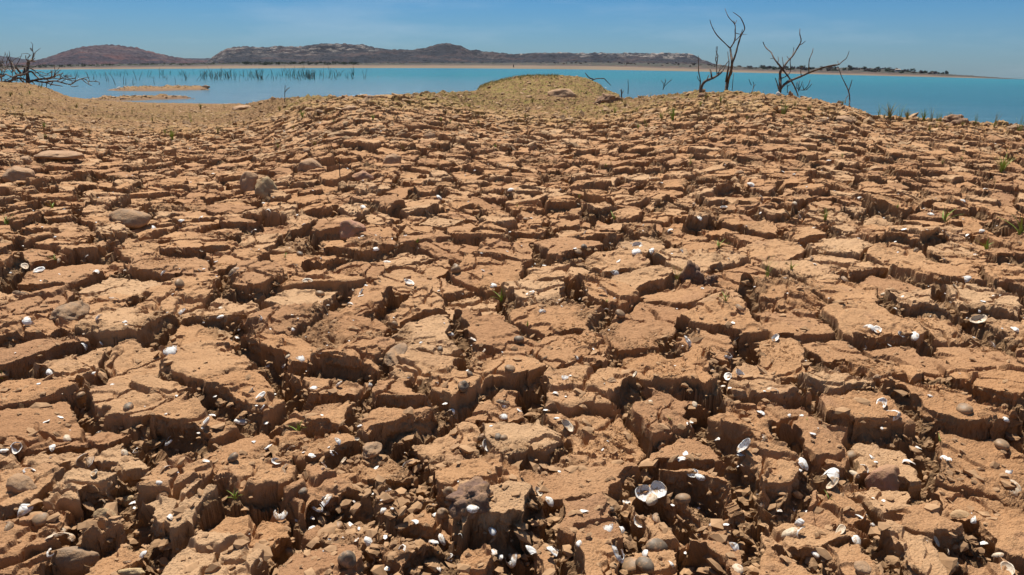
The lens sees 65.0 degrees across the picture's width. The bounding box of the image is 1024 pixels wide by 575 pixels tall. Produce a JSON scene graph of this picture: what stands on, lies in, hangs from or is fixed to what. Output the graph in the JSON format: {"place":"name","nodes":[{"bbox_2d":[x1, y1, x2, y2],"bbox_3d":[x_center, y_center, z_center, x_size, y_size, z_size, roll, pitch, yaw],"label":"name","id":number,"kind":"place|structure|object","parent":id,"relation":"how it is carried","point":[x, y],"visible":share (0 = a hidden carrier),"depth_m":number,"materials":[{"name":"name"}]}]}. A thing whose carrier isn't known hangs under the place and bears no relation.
{"place":"outdoors","nodes":[
{"label":"outdoors","id":0,"kind":"place"},
{"bbox_2d":[0,56,210,63],"bbox_3d":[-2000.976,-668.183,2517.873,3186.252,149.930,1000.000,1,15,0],"label":"distant hill","id":1,"kind":"structure","parent":0,"point":[16,60],"depth_m":2512.18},
{"bbox_2d":[3,44,208,65],"bbox_3d":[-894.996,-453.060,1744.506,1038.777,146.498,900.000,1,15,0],"label":"rounded hill","id":2,"kind":"structure","parent":0,"point":[106,54],"depth_m":1578.15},
{"bbox_2d":[90,84,207,99],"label":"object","id":3,"kind":"structure","parent":0,"point":[147,96],"depth_m":33.63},
{"bbox_2d":[204,43,726,65],"bbox_3d":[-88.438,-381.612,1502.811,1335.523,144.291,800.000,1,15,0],"label":"rocky ridge","id":4,"kind":"structure","parent":0,"point":[363,53],"depth_m":1402.98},
{"bbox_2d":[3,62,1014,78],"bbox_3d":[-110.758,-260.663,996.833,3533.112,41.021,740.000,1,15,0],"label":"shore","id":5,"kind":"structure","parent":0,"point":[620,66],"depth_m":773.52,"materials":[{"name":"soil"}]},
{"bbox_2d":[1,60,462,67],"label":"tree belt","id":6,"kind":"object","parent":5,"relation":"on","point":[245,63],"visible":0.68,"depth_m":868.47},
{"bbox_2d":[0,75,1023,574],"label":"ground","id":7,"kind":"structure","parent":0,"point":[812,185],"depth_m":2.58,"materials":[{"name":"soil"}]},
{"bbox_2d":[0,55,9,80],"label":"dead bush","id":8,"kind":"object","parent":7,"relation":"on","point":[2,63],"visible":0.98,"depth_m":26.04,"materials":[{"name":"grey wood"}]},
{"bbox_2d":[4,521,13,530],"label":"broken shell","id":9,"kind":"object","parent":7,"relation":"on","point":[9,525],"visible":1,"depth_m":1.44},
{"bbox_2d":[5,52,21,75],"bbox_3d":[-18.011,-8.061,29.136,0.539,1.012,0.824,-9,18,-30],"label":"dead bush","id":10,"kind":"object","parent":7,"relation":"on","point":[10,60],"visible":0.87,"depth_m":29.09,"materials":[{"name":"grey wood"}]},
{"bbox_2d":[10,442,21,453],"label":"cupped shell","id":11,"kind":"object","parent":7,"relation":"on","point":[15,451],"visible":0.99,"depth_m":1.78},
{"bbox_2d":[2,166,34,182],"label":"stone","id":12,"kind":"object","parent":7,"relation":"on","point":[12,174],"visible":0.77,"depth_m":5.60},
{"bbox_2d":[12,291,28,295],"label":"broken shell","id":13,"kind":"object","parent":7,"relation":"on","point":[18,293],"visible":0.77,"depth_m":2.91},
{"bbox_2d":[6,473,36,494],"bbox_3d":[-0.963,0.395,1.587,0.067,0.054,0.049,4,20,13],"label":"stone","id":14,"kind":"object","parent":7,"relation":"on","point":[17,483],"visible":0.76,"depth_m":1.57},
{"bbox_2d":[17,503,33,516],"bbox_3d":[-0.924,0.418,1.521,0.024,0.011,0.034,35,36,27],"label":"broken shell","id":15,"kind":"object","parent":7,"relation":"on","point":[23,509],"visible":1,"depth_m":1.52},
{"bbox_2d":[20,156,32,164],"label":"flat stone","id":16,"kind":"object","parent":7,"relation":"on","point":[27,160],"visible":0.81,"depth_m":6.51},
{"bbox_2d":[22,317,34,324],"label":"broken shell","id":17,"kind":"object","parent":7,"relation":"on","point":[26,321],"visible":1,"depth_m":2.50},
{"bbox_2d":[31,512,48,525],"bbox_3d":[-0.867,0.426,1.477,0.030,0.017,0.027,-10,45,-10],"label":"closed clam","id":18,"kind":"object","parent":7,"relation":"on","point":[39,519],"visible":1,"depth_m":1.47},
{"bbox_2d":[0,44,99,87],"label":"uprooted tree","id":19,"kind":"object","parent":7,"relation":"on","point":[26,71],"visible":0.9,"depth_m":22.67,"materials":[{"name":"brown wood"}]},
{"bbox_2d":[33,150,84,159],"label":"flat stone","id":20,"kind":"object","parent":7,"relation":"on","point":[60,154],"visible":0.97,"depth_m":6.84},
{"bbox_2d":[45,532,75,541],"bbox_3d":[-0.802,0.443,1.427,0.032,0.010,0.046,26,19,36],"label":"shell ring","id":21,"kind":"object","parent":7,"relation":"on","point":[72,538],"visible":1,"depth_m":1.43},
{"bbox_2d":[49,300,89,320],"bbox_3d":[-1.446,0.080,2.633,0.109,0.065,0.165,0,14,-3],"label":"stone","id":22,"kind":"object","parent":7,"relation":"on","point":[75,310],"visible":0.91,"depth_m":2.59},
{"bbox_2d":[53,546,99,574],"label":"stone","id":23,"kind":"object","parent":7,"relation":"on","point":[72,560],"visible":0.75,"depth_m":1.40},
{"bbox_2d":[76,391,85,398],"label":"closed clam","id":24,"kind":"object","parent":7,"relation":"on","point":[80,395],"visible":1,"depth_m":2.04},
{"bbox_2d":[86,456,93,466],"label":"broken shell","id":25,"kind":"object","parent":7,"relation":"on","point":[89,460],"visible":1,"depth_m":1.68},
{"bbox_2d":[93,508,116,519],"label":"stone","id":26,"kind":"object","parent":7,"relation":"on","point":[100,512],"visible":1,"depth_m":1.47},
{"bbox_2d":[121,495,133,507],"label":"stone","id":27,"kind":"object","parent":7,"relation":"on","point":[127,500],"visible":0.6,"depth_m":1.59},
{"bbox_2d":[123,402,133,410],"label":"closed clam","id":28,"kind":"object","parent":7,"relation":"on","point":[128,406],"visible":1,"depth_m":1.93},
{"bbox_2d":[108,208,151,229],"bbox_3d":[-1.958,-0.350,4.099,0.235,0.106,0.164,4,12,14],"label":"stone","id":29,"kind":"object","parent":7,"relation":"on","point":[130,219],"visible":0.93,"depth_m":4.05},
{"bbox_2d":[117,568,144,574],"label":"stone","id":30,"kind":"object","parent":7,"relation":"on","point":[134,571],"visible":1,"depth_m":1.35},
{"bbox_2d":[163,345,176,355],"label":"broken shell","id":31,"kind":"object","parent":7,"relation":"on","point":[170,350],"visible":1,"depth_m":2.19},
{"bbox_2d":[175,279,184,288],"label":"closed clam","id":32,"kind":"object","parent":7,"relation":"on","point":[179,284],"visible":1,"depth_m":2.94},
{"bbox_2d":[227,452,238,462],"bbox_3d":[-0.568,0.346,1.636,0.025,0.016,0.019,-46,22,-21],"label":"closed clam","id":33,"kind":"object","parent":7,"relation":"on","point":[233,457],"visible":1,"depth_m":1.63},
{"bbox_2d":[234,419,246,424],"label":"domed shell","id":34,"kind":"object","parent":7,"relation":"on","point":[241,421],"visible":0.99,"depth_m":1.93},
{"bbox_2d":[232,105,250,110],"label":"flat stone","id":35,"kind":"object","parent":7,"relation":"on","point":[241,107],"visible":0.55,"depth_m":18.01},
{"bbox_2d":[240,171,257,192],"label":"stone","id":36,"kind":"object","parent":7,"relation":"on","point":[248,180],"visible":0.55,"depth_m":5.50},
{"bbox_2d":[255,176,277,198],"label":"stone","id":37,"kind":"object","parent":7,"relation":"on","point":[263,185],"visible":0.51,"depth_m":5.16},
{"bbox_2d":[273,509,287,520],"bbox_3d":[-0.443,0.435,1.540,0.027,0.010,0.027,3,19,-17],"label":"shell ring","id":38,"kind":"object","parent":7,"relation":"on","point":[280,517],"visible":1,"depth_m":1.54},
{"bbox_2d":[285,547,295,556],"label":"closed clam","id":39,"kind":"object","parent":7,"relation":"on","point":[289,552],"visible":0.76,"depth_m":1.49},
{"bbox_2d":[298,487,307,495],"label":"closed clam","id":40,"kind":"object","parent":7,"relation":"on","point":[303,491],"visible":1,"depth_m":1.55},
{"bbox_2d":[297,158,322,171],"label":"stone","id":41,"kind":"object","parent":7,"relation":"on","point":[305,165],"visible":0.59,"depth_m":5.99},
{"bbox_2d":[321,494,332,506],"bbox_3d":[-0.361,0.408,1.554,0.029,0.011,0.030,-49,18,-28],"label":"shell ring","id":42,"kind":"object","parent":7,"relation":"on","point":[326,498],"visible":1,"depth_m":1.54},
{"bbox_2d":[337,550,355,568],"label":"pebble","id":43,"kind":"object","parent":7,"relation":"on","point":[346,559],"visible":1,"depth_m":1.29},
{"bbox_2d":[342,106,356,110],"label":"stone","id":44,"kind":"object","parent":7,"relation":"on","point":[349,108],"visible":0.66,"depth_m":10.30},
{"bbox_2d":[339,220,365,240],"bbox_3d":[-0.790,-0.276,3.978,0.139,0.123,0.098,5,16,14],"label":"stone","id":45,"kind":"object","parent":7,"relation":"on","point":[348,229],"visible":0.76,"depth_m":3.94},
{"bbox_2d":[352,170,373,181],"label":"stone","id":46,"kind":"object","parent":7,"relation":"on","point":[360,175],"visible":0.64,"depth_m":5.69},
{"bbox_2d":[364,536,372,545],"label":"broken shell","id":47,"kind":"object","parent":7,"relation":"on","point":[368,540],"visible":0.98,"depth_m":1.40},
{"bbox_2d":[362,442,381,458],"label":"stone","id":48,"kind":"object","parent":7,"relation":"on","point":[372,449],"visible":1,"depth_m":1.73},
{"bbox_2d":[383,153,400,163],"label":"stone","id":49,"kind":"object","parent":7,"relation":"on","point":[393,158],"visible":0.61,"depth_m":6.22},
{"bbox_2d":[384,343,407,366],"bbox_3d":[-0.329,0.189,2.280,0.050,0.042,0.148,3,16,9],"label":"flat stone","id":50,"kind":"object","parent":7,"relation":"on","point":[390,359],"visible":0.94,"depth_m":2.25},
{"bbox_2d":[422,132,435,138],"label":"stone","id":51,"kind":"object","parent":7,"relation":"on","point":[428,135],"visible":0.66,"depth_m":8.02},
{"bbox_2d":[438,533,445,544],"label":"domed shell","id":52,"kind":"object","parent":7,"relation":"on","point":[441,539],"visible":1,"depth_m":1.44},
{"bbox_2d":[437,508,448,518],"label":"snail shell","id":53,"kind":"object","parent":7,"relation":"on","point":[442,513],"visible":1,"depth_m":1.47},
{"bbox_2d":[443,486,453,496],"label":"snail shell","id":54,"kind":"object","parent":7,"relation":"on","point":[448,490],"visible":0.69,"depth_m":1.53},
{"bbox_2d":[451,263,460,272],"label":"snail shell","id":55,"kind":"object","parent":7,"relation":"on","point":[455,268],"visible":1,"depth_m":3.21},
{"bbox_2d":[458,380,468,391],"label":"snail shell","id":56,"kind":"object","parent":7,"relation":"on","point":[463,385],"visible":1,"depth_m":2.00},
{"bbox_2d":[446,476,493,518],"bbox_3d":[-0.076,0.381,1.442,0.086,0.064,0.080,1,16,1],"label":"clod","id":57,"kind":"object","parent":7,"relation":"on","point":[477,491],"visible":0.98,"depth_m":1.42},
{"bbox_2d":[467,505,478,512],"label":"domed shell","id":58,"kind":"object","parent":7,"relation":"on","point":[472,508],"visible":1,"depth_m":1.41},
{"bbox_2d":[496,400,509,405],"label":"broken shell","id":59,"kind":"object","parent":7,"relation":"on","point":[503,402],"visible":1,"depth_m":2.02},
{"bbox_2d":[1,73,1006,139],"bbox_3d":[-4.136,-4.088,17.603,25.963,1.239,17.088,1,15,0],"label":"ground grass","id":60,"kind":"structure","parent":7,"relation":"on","point":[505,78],"depth_m":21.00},
{"bbox_2d":[504,364,514,372],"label":"closed clam","id":61,"kind":"object","parent":7,"relation":"on","point":[509,368],"visible":1,"depth_m":2.15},
{"bbox_2d":[0,137,1019,574],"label":"seashells","id":62,"kind":"object","parent":7,"relation":"on","point":[746,497],"visible":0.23,"depth_m":1.57},
{"bbox_2d":[505,554,516,568],"bbox_3d":[-0.002,0.475,1.397,0.024,0.009,0.024,-31,39,13],"label":"shell ring","id":63,"kind":"object","parent":7,"relation":"on","point":[511,564],"visible":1,"depth_m":1.39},
{"bbox_2d":[15,114,1008,570],"bbox_3d":[0.175,-1.067,6.474,14.942,0.550,10.948,1,15,0],"label":"shell grit","id":64,"kind":"object","parent":7,"relation":"on","point":[681,458],"visible":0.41,"depth_m":1.80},
{"bbox_2d":[0,149,1023,574],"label":"mud crumbs","id":65,"kind":"object","parent":7,"relation":"on","point":[432,563],"visible":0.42,"depth_m":1.67,"materials":[{"name":"soil"}]},
{"bbox_2d":[514,336,523,342],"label":"closed clam","id":66,"kind":"object","parent":7,"relation":"on","point":[518,339],"visible":1,"depth_m":2.44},
{"bbox_2d":[525,545,536,554],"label":"broken shell","id":67,"kind":"object","parent":7,"relation":"on","point":[531,550],"visible":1,"depth_m":1.36},
{"bbox_2d":[545,496,553,506],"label":"domed shell","id":68,"kind":"object","parent":7,"relation":"on","point":[549,501],"visible":1,"depth_m":1.60},
{"bbox_2d":[546,546,557,555],"bbox_3d":[0.068,0.440,1.345,0.023,0.008,0.023,36,-3,3],"label":"shell ring","id":69,"kind":"object","parent":7,"relation":"on","point":[553,550],"visible":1,"depth_m":1.34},
{"bbox_2d":[547,89,575,97],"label":"stone","id":70,"kind":"object","parent":7,"relation":"on","point":[564,93],"visible":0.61,"depth_m":16.33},
{"bbox_2d":[562,419,573,431],"bbox_3d":[0.130,0.327,1.897,0.024,0.009,0.037,-21,66,-47],"label":"cupped shell","id":71,"kind":"object","parent":7,"relation":"on","point":[566,423],"visible":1,"depth_m":1.90},
{"bbox_2d":[133,219,1022,522],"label":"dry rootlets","id":72,"kind":"object","parent":7,"relation":"on","point":[649,353],"visible":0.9,"depth_m":2.34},
{"bbox_2d":[594,93,620,103],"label":"stone","id":73,"kind":"object","parent":7,"relation":"on","point":[607,98],"visible":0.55,"depth_m":14.47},
{"bbox_2d":[603,523,612,531],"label":"broken shell","id":74,"kind":"object","parent":7,"relation":"on","point":[609,528],"visible":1,"depth_m":1.43},
{"bbox_2d":[611,545,623,562],"bbox_3d":[0.173,0.429,1.301,0.006,0.033,0.023,-35,-8,30],"label":"shell ring","id":75,"kind":"object","parent":7,"relation":"on","point":[617,555],"visible":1,"depth_m":1.29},
{"bbox_2d":[615,309,624,317],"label":"closed clam","id":76,"kind":"object","parent":7,"relation":"on","point":[620,313],"visible":1,"depth_m":2.62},
{"bbox_2d":[621,557,636,574],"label":"pebble","id":77,"kind":"object","parent":7,"relation":"on","point":[628,564],"visible":0.71,"depth_m":1.36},
{"bbox_2d":[635,556,653,573],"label":"pebble","id":78,"kind":"object","parent":7,"relation":"on","point":[644,564],"visible":0.98,"depth_m":1.34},
{"bbox_2d":[635,481,666,501],"bbox_3d":[0.280,0.411,1.620,0.064,0.032,0.031,1,15,0],"label":"open clam","id":79,"kind":"object","parent":7,"relation":"on","point":[658,486],"visible":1,"depth_m":1.62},
{"bbox_2d":[646,493,657,505],"bbox_3d":[0.280,0.423,1.606,0.023,0.008,0.031,37,50,17],"label":"domed shell","id":80,"kind":"object","parent":7,"relation":"on","point":[651,499],"visible":1,"depth_m":1.60},
{"bbox_2d":[645,538,667,551],"bbox_3d":[0.257,0.461,1.428,0.040,0.026,0.031,6,44,-6],"label":"closed clam","id":81,"kind":"object","parent":7,"relation":"on","point":[655,544],"visible":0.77,"depth_m":1.42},
{"bbox_2d":[653,513,659,522],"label":"broken shell","id":82,"kind":"object","parent":7,"relation":"on","point":[656,518],"visible":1,"depth_m":1.50},
{"bbox_2d":[675,493,690,504],"bbox_3d":[0.337,0.416,1.582,0.031,0.020,0.025,-2,20,0],"label":"closed clam","id":83,"kind":"object","parent":7,"relation":"on","point":[682,498],"visible":1,"depth_m":1.57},
{"bbox_2d":[679,259,704,285],"bbox_3d":[0.722,-0.044,3.216,0.106,0.137,0.060,3,16,8],"label":"clod","id":84,"kind":"object","parent":7,"relation":"on","point":[692,272],"visible":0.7,"depth_m":3.20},
{"bbox_2d":[695,473,705,480],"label":"domed shell","id":85,"kind":"object","parent":7,"relation":"on","point":[699,477],"visible":1,"depth_m":1.67},
{"bbox_2d":[702,275,718,286],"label":"clod","id":86,"kind":"object","parent":7,"relation":"on","point":[711,279],"visible":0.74,"depth_m":3.18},
{"bbox_2d":[699,46,728,92],"bbox_3d":[3.279,-3.498,12.912,0.810,0.723,0.178,-13,20,-41],"label":"dead tree","id":87,"kind":"object","parent":7,"relation":"on","point":[708,79],"visible":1,"depth_m":12.85,"materials":[{"name":"brown wood"}]},
{"bbox_2d":[710,9,746,89],"bbox_3d":[3.525,-3.833,12.986,0.577,1.303,0.546,-9,18,-31],"label":"dead tree","id":88,"kind":"object","parent":7,"relation":"on","point":[727,78],"visible":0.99,"depth_m":13.06,"materials":[{"name":"brown wood"}]},
{"bbox_2d":[729,542,738,550],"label":"broken shell","id":89,"kind":"object","parent":7,"relation":"on","point":[734,546],"visible":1,"depth_m":1.38},
{"bbox_2d":[732,563,743,573],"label":"domed shell","id":90,"kind":"object","parent":7,"relation":"on","point":[737,567],"visible":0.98,"depth_m":1.32},
{"bbox_2d":[737,438,750,451],"bbox_3d":[0.496,0.338,1.710,0.010,0.040,0.025,33,29,-19],"label":"cupped shell","id":91,"kind":"object","parent":7,"relation":"on","point":[743,445],"visible":1,"depth_m":1.71},
{"bbox_2d":[781,527,798,538],"bbox_3d":[0.518,0.458,1.506,0.035,0.009,0.026,-30,21,17],"label":"domed shell","id":92,"kind":"object","parent":7,"relation":"on","point":[791,532],"visible":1,"depth_m":1.50},
{"bbox_2d":[794,518,804,525],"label":"broken shell","id":93,"kind":"object","parent":7,"relation":"on","point":[799,522],"visible":1,"depth_m":1.52},
{"bbox_2d":[798,457,808,470],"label":"domed shell","id":94,"kind":"object","parent":7,"relation":"on","point":[802,463],"visible":1,"depth_m":1.67},
{"bbox_2d":[763,30,848,95],"bbox_3d":[4.606,-3.469,12.417,1.293,1.021,0.831,1,15,0],"label":"dead tree","id":95,"kind":"object","parent":7,"relation":"on","point":[780,86],"visible":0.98,"depth_m":12.28,"materials":[{"name":"brown wood"}]},
{"bbox_2d":[821,468,838,482],"bbox_3d":[0.655,0.383,1.648,0.036,0.012,0.033,-48,29,-9],"label":"broken shell","id":96,"kind":"object","parent":7,"relation":"on","point":[832,473],"visible":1,"depth_m":1.64},
{"bbox_2d":[826,477,838,488],"bbox_3d":[0.652,0.400,1.629,0.033,0.008,0.021,-43,7,3],"label":"cupped shell","id":97,"kind":"object","parent":7,"relation":"on","point":[831,484],"visible":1,"depth_m":1.63},
{"bbox_2d":[836,524,845,534],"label":"cupped shell","id":98,"kind":"object","parent":7,"relation":"on","point":[842,527],"visible":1,"depth_m":1.50},
{"bbox_2d":[838,67,851,104],"bbox_3d":[4.861,-2.872,11.606,0.469,0.611,0.168,-13,20,-41],"label":"dead sapling","id":99,"kind":"object","parent":7,"relation":"on","point":[847,88],"visible":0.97,"depth_m":11.62,"materials":[{"name":"brown wood"}]},
{"bbox_2d":[835,115,856,123],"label":"flat stone","id":100,"kind":"object","parent":7,"relation":"on","point":[846,119],"visible":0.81,"depth_m":9.38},
{"bbox_2d":[847,450,856,461],"bbox_3d":[0.774,0.386,1.837,0.034,0.022,0.027,-35,18,-24],"label":"closed clam","id":101,"kind":"object","parent":7,"relation":"on","point":[852,454],"visible":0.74,"depth_m":1.83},
{"bbox_2d":[851,535,860,545],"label":"domed shell","id":102,"kind":"object","parent":7,"relation":"on","point":[856,539],"visible":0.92,"depth_m":1.47},
{"bbox_2d":[854,561,871,574],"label":"stone","id":103,"kind":"object","parent":7,"relation":"on","point":[862,567],"visible":1,"depth_m":1.28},
{"bbox_2d":[876,398,886,407],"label":"cupped shell","id":104,"kind":"object","parent":7,"relation":"on","point":[883,401],"visible":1,"depth_m":1.98},
{"bbox_2d":[865,464,899,490],"bbox_3d":[0.810,0.417,1.731,0.089,0.066,0.050,-7,17,-26],"label":"stone","id":105,"kind":"object","parent":7,"relation":"on","point":[883,478],"visible":0.81,"depth_m":1.72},
{"bbox_2d":[882,105,894,117],"bbox_3d":[4.766,-2.264,10.200,0.229,0.221,0.330,29,32,60],"label":"shore tuft","id":106,"kind":"object","parent":7,"relation":"on","point":[889,114],"visible":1,"depth_m":10.16,"materials":[{"name":"green plant"}]},
{"bbox_2d":[910,331,918,340],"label":"domed shell","id":107,"kind":"object","parent":7,"relation":"on","point":[914,336],"visible":1,"depth_m":2.53},
{"bbox_2d":[941,204,960,221],"bbox_3d":[2.341,-0.402,4.314,0.101,0.097,0.140,-2,15,-8],"label":"green sprout","id":108,"kind":"object","parent":7,"relation":"on","point":[945,217],"visible":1,"depth_m":4.32,"materials":[{"name":"green plant"}]},
{"bbox_2d":[941,114,969,125],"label":"rock","id":109,"kind":"object","parent":7,"relation":"on","point":[954,119],"visible":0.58,"depth_m":10.32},
{"bbox_2d":[950,510,969,518],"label":"stone","id":110,"kind":"object","parent":7,"relation":"on","point":[959,514],"visible":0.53,"depth_m":1.58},
{"bbox_2d":[956,403,972,414],"bbox_3d":[1.086,0.292,1.930,0.035,0.022,0.040,-19,21,1],"label":"closed clam","id":111,"kind":"object","parent":7,"relation":"on","point":[965,408],"visible":1,"depth_m":1.92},
{"bbox_2d":[970,315,987,323],"bbox_3d":[1.568,0.111,2.699,0.057,0.014,0.036,-15,35,9],"label":"cupped shell","id":112,"kind":"object","parent":7,"relation":"on","point":[976,318],"visible":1,"depth_m":2.71},
{"bbox_2d":[992,552,1003,557],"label":"domed shell","id":113,"kind":"object","parent":7,"relation":"on","point":[998,554],"visible":1,"depth_m":1.40},
{"bbox_2d":[994,439,1009,450],"bbox_3d":[1.100,0.353,1.805,0.031,0.019,0.034,11,28,8],"label":"closed clam","id":114,"kind":"object","parent":7,"relation":"on","point":[1000,444],"visible":1,"depth_m":1.80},
{"bbox_2d":[994,152,1015,172],"bbox_3d":[3.901,-0.998,6.382,0.216,0.168,0.178,-11,19,-37],"label":"leafy weed","id":115,"kind":"object","parent":7,"relation":"on","point":[1002,168],"visible":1,"depth_m":6.38,"materials":[{"name":"green plant"}]},
{"bbox_2d":[1000,561,1014,574],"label":"cupped shell","id":116,"kind":"object","parent":7,"relation":"on","point":[1010,567],"visible":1,"depth_m":1.36},
{"bbox_2d":[996,213,1023,234],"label":"green sprout","id":117,"kind":"object","parent":7,"relation":"on","point":[1020,229],"visible":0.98,"depth_m":3.94,"materials":[{"name":"green plant"}]},
{"bbox_2d":[1006,123,1023,130],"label":"clod","id":118,"kind":"object","parent":7,"relation":"on","point":[1014,126],"visible":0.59,"depth_m":10.14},
{"bbox_2d":[1010,479,1021,496],"bbox_3d":[1.044,0.416,1.673,0.030,0.010,0.043,-15,36,7],"label":"shell ring","id":119,"kind":"object","parent":7,"relation":"on","point":[1017,489],"visible":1,"depth_m":1.66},
{"bbox_2d":[0,68,1023,124],"bbox_3d":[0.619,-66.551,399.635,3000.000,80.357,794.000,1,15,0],"label":"water","id":120,"kind":"structure","parent":0,"point":[986,99],"depth_m":65.91,"materials":[{"name":"liquid"}]},
{"bbox_2d":[0,75,1023,156],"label":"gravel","id":121,"kind":"structure","parent":0,"point":[327,134],"depth_m":9.59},
{"bbox_2d":[0,0,1023,78],"label":"sky","id":122,"kind":"structure","parent":0,"point":[985,38],"materials":[{"name":"blue"}]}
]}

